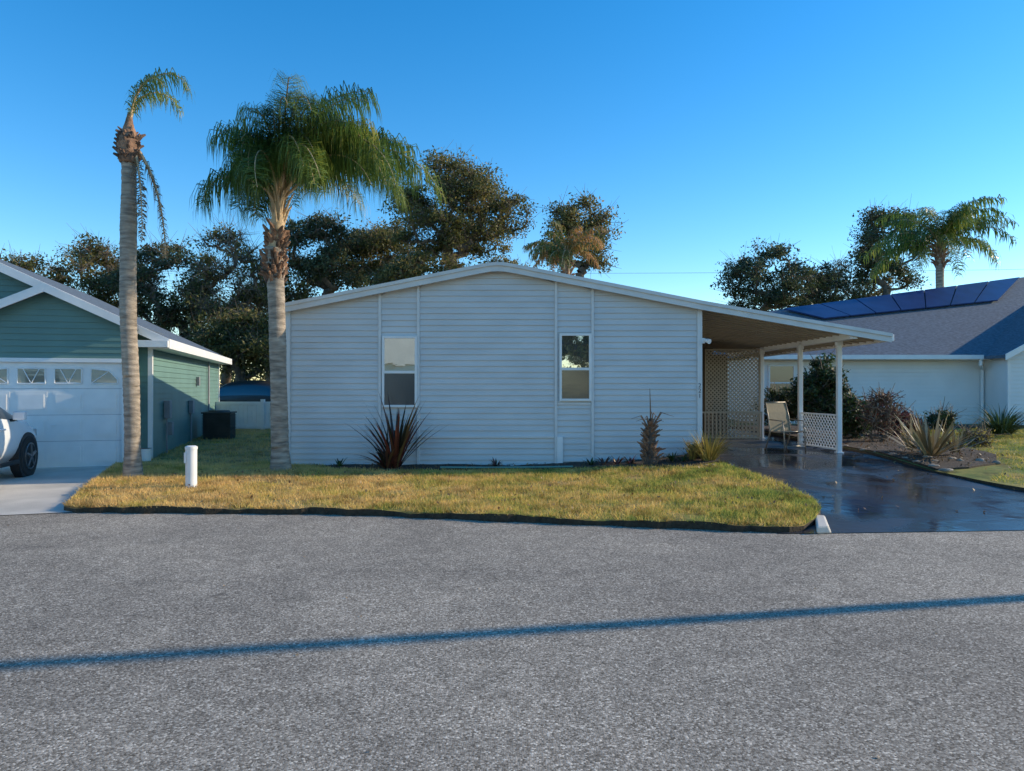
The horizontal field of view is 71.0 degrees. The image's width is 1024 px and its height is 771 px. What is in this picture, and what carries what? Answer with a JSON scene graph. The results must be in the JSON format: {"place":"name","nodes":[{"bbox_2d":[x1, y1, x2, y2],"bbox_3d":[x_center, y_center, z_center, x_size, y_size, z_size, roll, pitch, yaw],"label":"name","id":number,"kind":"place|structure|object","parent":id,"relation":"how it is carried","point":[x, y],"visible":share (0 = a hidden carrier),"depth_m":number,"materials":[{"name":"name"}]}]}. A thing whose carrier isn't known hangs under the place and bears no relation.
{"place":"outdoors","nodes":[
{"label":"outdoors","id":0,"kind":"place"},
{"bbox_2d":[0,466,108,514],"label":"driveway","id":1,"kind":"structure","parent":0,"point":[47,490],"depth_m":11.21,"materials":[{"name":"concrete"}]},
{"bbox_2d":[0,407,37,476],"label":"parked car","id":2,"kind":"object","parent":1,"relation":"on","point":[18,448],"visible":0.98,"depth_m":12.36,"materials":[{"name":"white paint"}]},
{"bbox_3d":[-9.090,-0.108,14.274,2.770,3.430,0.600,0,0,-15],"label":"garage","id":3,"kind":"object","parent":1,"relation":"on","visible":0},
{"bbox_2d":[0,368,117,425],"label":"door muntins","id":4,"kind":"object","parent":3,"relation":"attached to","point":[91,369],"depth_m":14.06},
{"bbox_2d":[0,362,121,468],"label":"garage door","id":5,"kind":"structure","parent":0,"point":[85,417],"depth_m":14.12,"materials":[{"name":"metal"}]},
{"bbox_2d":[0,369,116,382],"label":"door glass","id":6,"kind":"object","parent":5,"relation":"in","point":[108,377],"visible":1,"depth_m":14.08,"materials":[{"name":"glass"}]},
{"bbox_2d":[0,292,121,358],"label":"garage gable siding","id":7,"kind":"object","parent":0,"point":[45,325],"visible":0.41,"depth_m":14.00,"materials":[{"name":"wood"}]},
{"bbox_2d":[1,291,164,334],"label":"garage roof","id":8,"kind":"structure","parent":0,"point":[117,314],"depth_m":15.40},
{"bbox_2d":[116,428,270,463],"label":"lawn grass","id":9,"kind":"structure","parent":0,"point":[200,457],"depth_m":17.34,"materials":[{"name":"plant"}]},
{"bbox_2d":[62,429,823,533],"bbox_3d":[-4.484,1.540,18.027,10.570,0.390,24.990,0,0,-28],"label":"lawn","id":10,"kind":"structure","parent":0,"point":[678,522],"depth_m":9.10,"materials":[{"name":"plant"}]},
{"bbox_2d":[141,448,152,460],"bbox_3d":[-7.446,1.418,14.596,0.280,0.280,0.280,0,0,0],"label":"white bucket","id":11,"kind":"object","parent":10,"relation":"on","point":[146,453],"visible":0.58,"depth_m":14.51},
{"bbox_2d":[112,67,194,476],"bbox_3d":[-6.032,-1.813,12.092,1.131,7.050,1.071,0,0,-41],"label":"dying palm tree","id":12,"kind":"object","parent":10,"relation":"on","point":[129,153],"visible":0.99,"depth_m":12.00,"materials":[{"name":"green plant"}]},
{"bbox_2d":[184,445,197,487],"bbox_3d":[-4.865,1.250,10.896,0.180,0.675,0.182,0,0,0],"label":"white bollard","id":13,"kind":"object","parent":10,"relation":"on","point":[190,457],"visible":0.88,"depth_m":10.82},
{"bbox_2d":[201,410,236,439],"bbox_3d":[-8.349,1.140,20.497,0.840,0.860,0.840,0,0,-10],"label":"air conditioner","id":14,"kind":"object","parent":10,"relation":"on","point":[216,424],"visible":1,"depth_m":20.15,"materials":[{"name":"metal"}]},
{"bbox_2d":[189,69,447,469],"bbox_3d":[-3.436,-1.784,12.979,3.855,7.083,4.240,0,0,-45],"label":"palm tree","id":15,"kind":"object","parent":10,"relation":"on","point":[301,153],"visible":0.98,"depth_m":12.44,"materials":[{"name":"green plant"}]},
{"bbox_2d":[326,455,719,470],"bbox_3d":[0.030,1.453,13.141,7.260,0.283,1.190,0,0,0],"label":"flower bed","id":16,"kind":"object","parent":10,"relation":"on","point":[661,461],"visible":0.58,"depth_m":13.24,"materials":[{"name":"soil"}]},
{"bbox_2d":[348,428,418,468],"bbox_3d":[-2.380,1.145,13.098,1.429,0.729,1.358,0,0,0],"label":"cordyline plant","id":17,"kind":"object","parent":16,"relation":"on","point":[383,462],"visible":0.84,"depth_m":12.95,"materials":[{"name":"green plant"}]},
{"bbox_2d":[347,392,445,467],"bbox_3d":[-2.062,0.795,13.111,1.743,1.428,1.943,0,0,-38],"label":"cordyline plant","id":18,"kind":"object","parent":16,"relation":"on","point":[401,437],"visible":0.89,"depth_m":12.95,"materials":[{"name":"red plant"}]},
{"bbox_2d":[440,466,572,468],"bbox_3d":[-0.100,1.471,12.976,2.403,0.053,0.096,0,0,0],"label":"garden hose","id":19,"kind":"object","parent":16,"relation":"on","point":[506,467],"visible":0.97,"depth_m":12.97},
{"bbox_2d":[595,456,611,464],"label":"bromeliad plant","id":20,"kind":"object","parent":16,"relation":"on","point":[602,460],"visible":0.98,"depth_m":13.34,"materials":[{"name":"green plant"}]},
{"bbox_2d":[621,455,637,463],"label":"bromeliad plant","id":21,"kind":"object","parent":16,"relation":"on","point":[630,461],"visible":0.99,"depth_m":13.08,"materials":[{"name":"green plant"}]},
{"bbox_2d":[632,398,673,465],"bbox_3d":[2.551,0.751,12.949,0.770,1.393,0.742,0,0,-31],"label":"cycad stump","id":22,"kind":"object","parent":16,"relation":"on","point":[650,450],"visible":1,"depth_m":12.86,"materials":[{"name":"plant"}]},
{"bbox_2d":[328,435,995,468],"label":"mulch chips","id":23,"kind":"object","parent":16,"relation":"on","point":[414,466],"visible":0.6,"depth_m":13.55,"materials":[{"name":"brown wood"}]},
{"bbox_2d":[662,451,677,460],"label":"bromeliad plant","id":24,"kind":"object","parent":16,"relation":"on","point":[672,458],"visible":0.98,"depth_m":13.09,"materials":[{"name":"green plant"}]},
{"bbox_2d":[675,443,700,459],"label":"ornamental grass","id":25,"kind":"object","parent":16,"relation":"on","point":[692,454],"depth_m":13.04,"materials":[{"name":"green plant"}]},
{"bbox_2d":[682,438,722,458],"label":"shrub","id":26,"kind":"object","parent":16,"relation":"on","point":[698,447],"visible":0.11,"depth_m":13.24,"materials":[{"name":"green plant"}]},
{"bbox_2d":[676,427,734,460],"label":"ornamental grass","id":27,"kind":"object","parent":16,"relation":"on","point":[706,455],"depth_m":12.79,"materials":[{"name":"green plant"}]},
{"bbox_2d":[0,513,1023,770],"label":"road","id":28,"kind":"structure","parent":0,"point":[156,641],"depth_m":4.44,"materials":[{"name":"asphalt"}]},
{"bbox_2d":[0,428,1023,533],"bbox_3d":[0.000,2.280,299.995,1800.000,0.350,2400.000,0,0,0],"label":"ground","id":29,"kind":"structure","parent":0,"point":[810,533],"depth_m":8.26,"materials":[{"name":"concrete"}]},
{"bbox_2d":[0,240,90,289],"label":"oak tree","id":30,"kind":"object","parent":29,"relation":"on","point":[24,262],"visible":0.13,"depth_m":34.77,"materials":[{"name":"green plant"}]},
{"bbox_2d":[47,226,152,320],"bbox_3d":[-21.315,-3.132,36.705,5.698,9.932,5.740,0,0,-28],"label":"oak tree","id":31,"kind":"object","parent":29,"relation":"on","point":[90,260],"visible":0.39,"depth_m":35.85,"materials":[{"name":"green plant"}]},
{"bbox_2d":[94,226,230,338],"bbox_3d":[-16.779,-3.114,34.986,5.808,9.853,6.204,0,0,-38],"label":"oak tree","id":32,"kind":"object","parent":29,"relation":"on","point":[150,294],"visible":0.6,"depth_m":34.14,"materials":[{"name":"leaves"},{"name":"bark"}]},
{"bbox_2d":[154,214,267,386],"bbox_3d":[-13.207,-3.064,32.922,4.745,9.790,4.921,0,0,25],"label":"oak tree","id":33,"kind":"object","parent":29,"relation":"on","point":[203,293],"visible":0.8,"depth_m":32.60,"materials":[{"name":"green plant"}]},
{"bbox_2d":[176,299,286,382],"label":"oak tree","id":34,"kind":"object","parent":29,"relation":"on","point":[250,344],"visible":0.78,"depth_m":30.09,"materials":[{"name":"green plant"}]},
{"bbox_2d":[205,323,261,383],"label":"distant tree line","id":35,"kind":"object","parent":29,"relation":"on","point":[233,378],"depth_m":58.12,"materials":[{"name":"green plant"}]},
{"bbox_2d":[215,399,270,429],"bbox_3d":[-7.257,1.053,24.197,5.990,1.180,0.120,0,0,0],"label":"white vinyl fence","id":36,"kind":"object","parent":29,"relation":"on","point":[252,415],"visible":0.27,"depth_m":24.20,"materials":[{"name":"plastic"}]},
{"bbox_2d":[220,380,270,401],"bbox_3d":[-11.257,0.655,30.002,4.538,1.756,2.200,0,0,10],"label":"parked car","id":37,"kind":"object","parent":29,"relation":"on","point":[247,391],"visible":0.2,"depth_m":29.13,"materials":[{"name":"paint"}]},
{"bbox_2d":[216,262,321,380],"bbox_3d":[-12.067,-2.306,35.757,5.334,8.405,4.770,0,0,0],"label":"oak tree","id":38,"kind":"object","parent":29,"relation":"on","point":[301,291],"visible":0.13,"depth_m":36.17,"materials":[{"name":"green plant"}]},
{"bbox_2d":[284,204,374,294],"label":"oak tree","id":39,"kind":"object","parent":29,"relation":"on","point":[322,270],"visible":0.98,"depth_m":37.20,"materials":[{"name":"leaves"},{"name":"bark"}]},
{"bbox_2d":[340,216,442,288],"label":"oak tree","id":40,"kind":"object","parent":29,"relation":"on","point":[380,246],"visible":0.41,"depth_m":39.54,"materials":[{"name":"green plant"}]},
{"bbox_2d":[362,244,477,285],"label":"oak tree","id":41,"kind":"object","parent":29,"relation":"on","point":[411,265],"visible":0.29,"depth_m":33.40,"materials":[{"name":"green plant"}]},
{"bbox_2d":[376,143,543,264],"bbox_3d":[-2.761,-5.138,35.927,8.840,13.913,6.950,0,0,0],"label":"oak tree","id":42,"kind":"object","parent":29,"relation":"on","point":[462,233],"visible":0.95,"depth_m":34.74,"materials":[{"name":"green plant"}]},
{"bbox_2d":[469,254,530,265],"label":"oak tree","id":43,"kind":"object","parent":29,"relation":"on","point":[506,260],"visible":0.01,"depth_m":39.06,"materials":[{"name":"green plant"}]},
{"bbox_2d":[522,219,607,274],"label":"palm tree","id":44,"kind":"object","parent":29,"relation":"on","point":[577,245],"visible":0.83,"depth_m":28.68,"materials":[{"name":"green plant"}]},
{"bbox_2d":[530,186,625,278],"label":"oak tree","id":45,"kind":"object","parent":29,"relation":"on","point":[568,216],"visible":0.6,"depth_m":32.71,"materials":[{"name":"green plant"}]},
{"bbox_2d":[702,348,727,436],"bbox_3d":[4.960,0.217,20.000,2.680,2.370,2.800,0,0,0],"label":"storage room","id":46,"kind":"object","parent":29,"relation":"on","point":[703,381],"visible":0.07,"depth_m":18.60,"materials":[{"name":"wood"}]},
{"bbox_2d":[710,234,823,311],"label":"oak tree","id":47,"kind":"object","parent":29,"relation":"on","point":[779,297],"visible":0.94,"depth_m":41.27,"materials":[{"name":"leaves"},{"name":"bark"}]},
{"bbox_2d":[776,257,877,309],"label":"oak tree","id":48,"kind":"object","parent":29,"relation":"on","point":[833,280],"visible":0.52,"depth_m":42.87,"materials":[{"name":"leaves"},{"name":"bark"}]},
{"bbox_2d":[820,243,898,299],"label":"oak tree","id":49,"kind":"object","parent":29,"relation":"on","point":[875,286],"visible":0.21,"depth_m":45.08,"materials":[{"name":"green plant"}]},
{"bbox_2d":[728,358,1005,423],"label":"wall","id":50,"kind":"structure","parent":29,"relation":"on","point":[994,382],"depth_m":23.65,"materials":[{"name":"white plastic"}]},
{"bbox_2d":[713,277,1023,360],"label":"roof","id":51,"kind":"structure","parent":50,"relation":"on","point":[974,328],"depth_m":25.46,"materials":[{"name":"grey"}]},
{"bbox_2d":[784,277,1018,318],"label":"solar panels","id":52,"kind":"object","parent":51,"relation":"attached to","point":[995,290],"visible":1,"depth_m":27.02,"materials":[{"name":"glass"}]},
{"bbox_2d":[764,360,983,423],"bbox_3d":[11.978,0.213,23.988,7.549,2.340,0.022,0,0,0],"label":"front siding","id":53,"kind":"object","parent":50,"relation":"attached to","point":[926,385],"visible":0.46,"depth_m":23.99,"materials":[{"name":"white plastic"}]},
{"bbox_2d":[768,365,794,393],"bbox_3d":[8.989,-0.087,23.950,0.873,1.200,0.060,0,0,0],"label":"window side frame","id":54,"kind":"object","parent":53,"relation":"attached to","point":[769,382],"visible":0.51,"depth_m":23.93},
{"bbox_2d":[770,384,791,398],"bbox_3d":[8.989,0.203,23.949,0.783,0.530,0.018,0,0,0],"label":"window side glass","id":55,"kind":"object","parent":54,"relation":"in","point":[779,386],"visible":0.21,"depth_m":23.94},
{"bbox_2d":[770,366,792,381],"bbox_3d":[8.989,-0.377,23.954,0.783,0.530,0.010,0,0,0],"label":"window side glass","id":56,"kind":"object","parent":54,"relation":"in","point":[781,373],"visible":0.86,"depth_m":23.95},
{"bbox_2d":[746,344,1023,423],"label":"white trim","id":57,"kind":"structure","parent":50,"relation":"attached to","point":[1008,355],"depth_m":23.42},
{"bbox_2d":[843,194,931,294],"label":"oak tree","id":58,"kind":"object","parent":29,"relation":"on","point":[868,239],"visible":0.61,"depth_m":43.82,"materials":[{"name":"green plant"}]},
{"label":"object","id":59,"kind":"object","parent":29,"relation":"on","visible":0},
{"bbox_2d":[0,272,150,447],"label":"front siding","id":60,"kind":"object","parent":59,"relation":"attached to","point":[9,285],"visible":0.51,"depth_m":14.95,"materials":[{"name":"green plastic"}]},
{"bbox_2d":[0,259,221,355],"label":"roof","id":61,"kind":"structure","parent":59,"relation":"on","point":[75,292],"depth_m":19.03,"materials":[{"name":"grey"}]},
{"bbox_2d":[0,263,231,460],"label":"white trim","id":62,"kind":"structure","parent":59,"relation":"attached to","point":[157,342],"depth_m":14.27,"materials":[{"name":"wood"}]},
{"bbox_2d":[153,350,218,457],"bbox_3d":[-8.864,0.387,19.976,0.018,2.470,10.300,0,0,-15],"label":"side siding","id":63,"kind":"object","parent":59,"relation":"attached to","point":[174,378],"visible":0.69,"depth_m":18.02,"materials":[{"name":"green plastic"}]},
{"bbox_2d":[164,362,209,452],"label":"utility boxes","id":64,"kind":"object","parent":63,"relation":"attached to","point":[167,415],"visible":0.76,"depth_m":16.71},
{"bbox_2d":[0,0,1023,383],"label":"sky","id":65,"kind":"structure","parent":0,"point":[714,127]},
{"bbox_2d":[72,269,1018,273],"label":"power line","id":66,"kind":"object","parent":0,"point":[572,273],"visible":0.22,"depth_m":46.02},
{"bbox_2d":[702,429,1023,533],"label":"driveway","id":67,"kind":"structure","parent":0,"point":[862,483],"depth_m":10.32,"materials":[{"name":"concrete"}]},
{"bbox_2d":[77,449,1022,511],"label":"fallen leaves","id":68,"kind":"object","parent":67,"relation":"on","point":[251,496],"visible":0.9,"depth_m":11.01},
{"bbox_2d":[702,412,761,438],"bbox_3d":[5.075,1.002,18.097,2.450,0.690,0.040,0,0,0],"label":"railing","id":69,"kind":"object","parent":67,"relation":"on","point":[739,437],"visible":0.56,"depth_m":18.09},
{"bbox_2d":[705,349,759,438],"bbox_3d":[5.615,0.213,18.299,1.390,2.290,0.040,0,0,0],"label":"lattice screen","id":70,"kind":"object","parent":67,"relation":"on","point":[707,375],"visible":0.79,"depth_m":18.30,"materials":[{"name":"plastic"}]},
{"bbox_2d":[759,350,764,438],"bbox_3d":[6.360,0.222,18.299,0.140,2.268,0.140,0,0,0],"label":"carport post","id":71,"kind":"object","parent":67,"relation":"on","point":[762,352],"visible":0.92,"depth_m":18.25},
{"bbox_2d":[765,402,805,450],"bbox_3d":[5.783,0.858,15.217,0.568,1.019,0.628,0,0,-20],"label":"patio chair","id":72,"kind":"object","parent":67,"relation":"on","point":[779,419],"visible":1,"depth_m":15.38,"materials":[{"name":"fabric"}]},
{"bbox_2d":[796,344,804,446],"bbox_3d":[6.420,0.224,15.999,0.140,2.283,0.140,0,0,0],"label":"carport post","id":73,"kind":"object","parent":67,"relation":"on","point":[800,348],"visible":0.77,"depth_m":15.96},
{"bbox_2d":[815,515,830,533],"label":"concrete curb","id":74,"kind":"structure","parent":67,"relation":"on","point":[822,525],"depth_m":7.91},
{"bbox_2d":[834,341,843,452],"bbox_3d":[6.600,0.223,14.499,0.140,2.290,0.140,0,0,0],"label":"carport post","id":75,"kind":"object","parent":67,"relation":"on","point":[839,345],"visible":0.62,"depth_m":14.46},
{"bbox_2d":[800,412,835,449],"bbox_3d":[6.503,0.950,15.253,0.040,0.720,1.460,0,0,-6],"label":"lattice panel","id":76,"kind":"object","parent":75,"relation":"attached to","point":[801,433],"visible":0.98,"depth_m":15.24,"materials":[{"name":"plastic"}]},
{"bbox_2d":[728,419,1023,490],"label":"side lawn","id":77,"kind":"structure","parent":0,"point":[980,475],"depth_m":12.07,"materials":[{"name":"plant"}]},
{"bbox_2d":[744,424,1023,470],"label":"mulch bed","id":78,"kind":"object","parent":77,"relation":"on","point":[946,463],"visible":0.35,"depth_m":13.86,"materials":[{"name":"soil"}]},
{"bbox_2d":[749,382,803,427],"bbox_3d":[7.644,0.691,20.457,1.769,1.684,1.490,0,0,-29],"label":"shrub","id":79,"kind":"object","parent":78,"relation":"on","point":[783,395],"visible":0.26,"depth_m":20.31,"materials":[{"name":"green plant"}]},
{"bbox_2d":[787,351,851,431],"bbox_3d":[8.333,0.263,19.537,1.762,2.538,1.746,0,0,0],"label":"hedge shrub","id":80,"kind":"object","parent":78,"relation":"on","point":[819,395],"visible":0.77,"depth_m":19.18,"materials":[{"name":"green plant"}]},
{"bbox_2d":[824,380,880,438],"bbox_3d":[8.294,0.668,17.528,1.409,1.736,1.363,0,0,-34],"label":"shrub","id":81,"kind":"object","parent":78,"relation":"on","point":[850,422],"visible":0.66,"depth_m":17.36,"materials":[{"name":"green plant"}]},
{"bbox_2d":[854,384,911,441],"bbox_3d":[8.479,0.729,16.469,1.264,1.625,1.135,0,0,39],"label":"bare shrub","id":82,"kind":"object","parent":78,"relation":"on","point":[876,411],"visible":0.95,"depth_m":16.41,"materials":[{"name":"brown plant"}]},
{"bbox_2d":[875,401,929,435],"bbox_3d":[9.919,0.967,18.467,1.443,1.177,1.293,0,0,27],"label":"shrub","id":83,"kind":"object","parent":78,"relation":"on","point":[907,415],"visible":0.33,"depth_m":18.24,"materials":[{"name":"brown plant"}]},
{"bbox_2d":[881,419,930,449],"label":"agave plant","id":84,"kind":"object","parent":78,"relation":"on","point":[906,440],"visible":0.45,"depth_m":13.92,"materials":[{"name":"green plant"}]},
{"bbox_2d":[842,445,1000,471],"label":"border rocks","id":85,"kind":"object","parent":78,"relation":"on","point":[950,469],"visible":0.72,"depth_m":12.71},
{"bbox_2d":[878,407,983,455],"bbox_3d":[7.819,0.790,13.302,1.848,0.986,1.897,0,0,-22],"label":"agave plant","id":86,"kind":"object","parent":78,"relation":"on","point":[927,444],"visible":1,"depth_m":13.03,"materials":[{"name":"green plant"}]},
{"bbox_2d":[939,420,992,452],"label":"agave plant","id":87,"kind":"object","parent":78,"relation":"on","point":[953,440],"visible":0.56,"depth_m":13.49,"materials":[{"name":"green plant"}]},
{"bbox_2d":[859,194,1018,289],"bbox_3d":[17.879,-3.191,30.165,5.832,9.578,5.598,0,0,0],"label":"palm tree","id":88,"kind":"object","parent":77,"relation":"on","point":[949,233],"visible":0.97,"depth_m":29.61,"materials":[{"name":"green plant"}]},
{"bbox_2d":[920,398,965,431],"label":"shrub","id":89,"kind":"object","parent":77,"relation":"on","point":[932,418],"visible":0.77,"depth_m":19.85,"materials":[{"name":"green plant"}]},
{"bbox_2d":[951,418,1005,447],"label":"shrub","id":90,"kind":"object","parent":77,"relation":"on","point":[982,438],"visible":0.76,"depth_m":15.35,"materials":[{"name":"green plant"}]},
{"bbox_2d":[958,403,1023,435],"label":"ornamental grass","id":91,"kind":"object","parent":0,"point":[1002,424],"depth_m":18.27,"materials":[{"name":"green plant"}]},
{"bbox_2d":[1009,355,1023,424],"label":"wing siding","id":92,"kind":"object","parent":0,"point":[1017,379],"visible":0.72,"depth_m":22.79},
{"bbox_2d":[984,306,1023,358],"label":"wing roof","id":93,"kind":"structure","parent":92,"relation":"on","point":[1010,338],"depth_m":23.78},
{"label":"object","id":94,"kind":"object","parent":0,"visible":0},
{"bbox_2d":[420,271,554,465],"bbox_3d":[-0.475,-0.279,13.740,2.630,3.850,0.022,0,0,0],"label":"front siding","id":95,"kind":"object","parent":94,"relation":"attached to","point":[487,353],"visible":0.87,"depth_m":13.74,"materials":[{"name":"grey plastic"}]},
{"bbox_2d":[421,403,590,437],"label":"skirting trim","id":96,"kind":"structure","parent":95,"relation":"attached to","point":[506,436],"depth_m":13.71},
{"bbox_2d":[285,282,701,463],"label":"corner trim","id":97,"kind":"structure","parent":94,"relation":"attached to","point":[699,363],"depth_m":13.70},
{"bbox_2d":[290,293,382,464],"bbox_3d":[-3.334,-0.100,13.739,1.933,3.472,0.022,0,0,0],"label":"front siding","id":98,"kind":"object","parent":97,"relation":"attached to","point":[333,368],"visible":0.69,"depth_m":13.74,"materials":[{"name":"grey plastic"}]},
{"bbox_2d":[381,286,416,464],"bbox_3d":[-2.156,-0.126,13.735,0.739,3.584,0.022,0,0,0],"label":"front siding","id":99,"kind":"object","parent":97,"relation":"attached to","point":[398,312],"visible":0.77,"depth_m":13.74,"materials":[{"name":"grey plastic"}]},
{"bbox_2d":[382,336,416,406],"bbox_3d":[-2.145,-0.264,13.709,0.670,1.360,0.060,0,0,0],"label":"window frame","id":100,"kind":"object","parent":99,"relation":"attached to","point":[383,371],"visible":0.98,"depth_m":13.68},
{"bbox_2d":[384,338,414,370],"bbox_3d":[-2.145,-0.589,13.713,0.580,0.620,0.010,0,0,0],"label":"window glass","id":101,"kind":"object","parent":100,"relation":"in","point":[399,354],"visible":1,"depth_m":13.71,"materials":[{"name":"glass"}]},
{"bbox_2d":[384,373,414,404],"bbox_3d":[-2.145,0.071,13.707,0.580,0.600,0.018,0,0,0],"label":"window glass","id":102,"kind":"object","parent":100,"relation":"in","point":[399,388],"visible":1,"depth_m":13.70,"materials":[{"name":"glass"}]},
{"bbox_2d":[557,437,562,462],"bbox_3d":[0.915,1.266,13.699,0.110,0.580,0.035,0,0,0],"label":"vent cover","id":103,"kind":"object","parent":97,"relation":"attached to","point":[559,449],"visible":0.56,"depth_m":13.68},
{"bbox_2d":[553,281,590,461],"bbox_3d":[1.156,-0.177,13.736,0.767,3.696,0.022,0,0,0],"label":"front siding","id":104,"kind":"object","parent":97,"relation":"attached to","point":[574,316],"visible":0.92,"depth_m":13.73,"materials":[{"name":"grey plastic"}]},
{"bbox_2d":[559,333,591,400],"bbox_3d":[1.210,-0.349,13.709,0.610,1.290,0.060,0,0,0],"label":"window frame","id":105,"kind":"object","parent":104,"relation":"attached to","point":[560,361],"visible":1,"depth_m":13.69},
{"bbox_2d":[562,336,588,367],"bbox_3d":[1.210,-0.644,13.713,0.520,0.610,0.010,0,0,0],"label":"window glass","id":106,"kind":"object","parent":105,"relation":"in","point":[575,351],"visible":1,"depth_m":13.71,"materials":[{"name":"glass"}]},
{"bbox_2d":[562,370,588,398],"bbox_3d":[1.210,-0.019,13.707,0.520,0.540,0.018,0,0,0],"label":"window glass","id":107,"kind":"object","parent":105,"relation":"in","point":[575,384],"visible":1,"depth_m":13.70,"materials":[{"name":"glass"}]},
{"bbox_2d":[591,288,696,461],"bbox_3d":[2.463,-0.156,13.739,2.273,3.584,0.022,0,0,0],"label":"front siding","id":108,"kind":"object","parent":94,"relation":"attached to","point":[645,350],"visible":0.75,"depth_m":13.74,"materials":[{"name":"grey plastic"}]},
{"bbox_3d":[-0.400,-1.849,20.445,8.000,0.885,13.720,0,0,0],"label":"roof","id":109,"kind":"object","parent":94,"relation":"on","visible":0},
{"bbox_2d":[285,262,892,341],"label":"rake fascia","id":110,"kind":"structure","parent":109,"relation":"attached to","point":[587,283],"depth_m":13.56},
{"bbox_2d":[702,310,879,355],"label":"carport roof","id":111,"kind":"structure","parent":109,"relation":"attached to","point":[722,331],"depth_m":15.84,"materials":[{"name":"metal"}]},
{"bbox_2d":[727,334,893,357],"bbox_3d":[6.820,-0.909,17.532,0.800,0.170,7.940,0,0,0],"label":"carport beam gutter","id":112,"kind":"object","parent":111,"relation":"attached to","point":[833,338],"visible":0.56,"depth_m":15.71,"materials":[{"name":"metal"}]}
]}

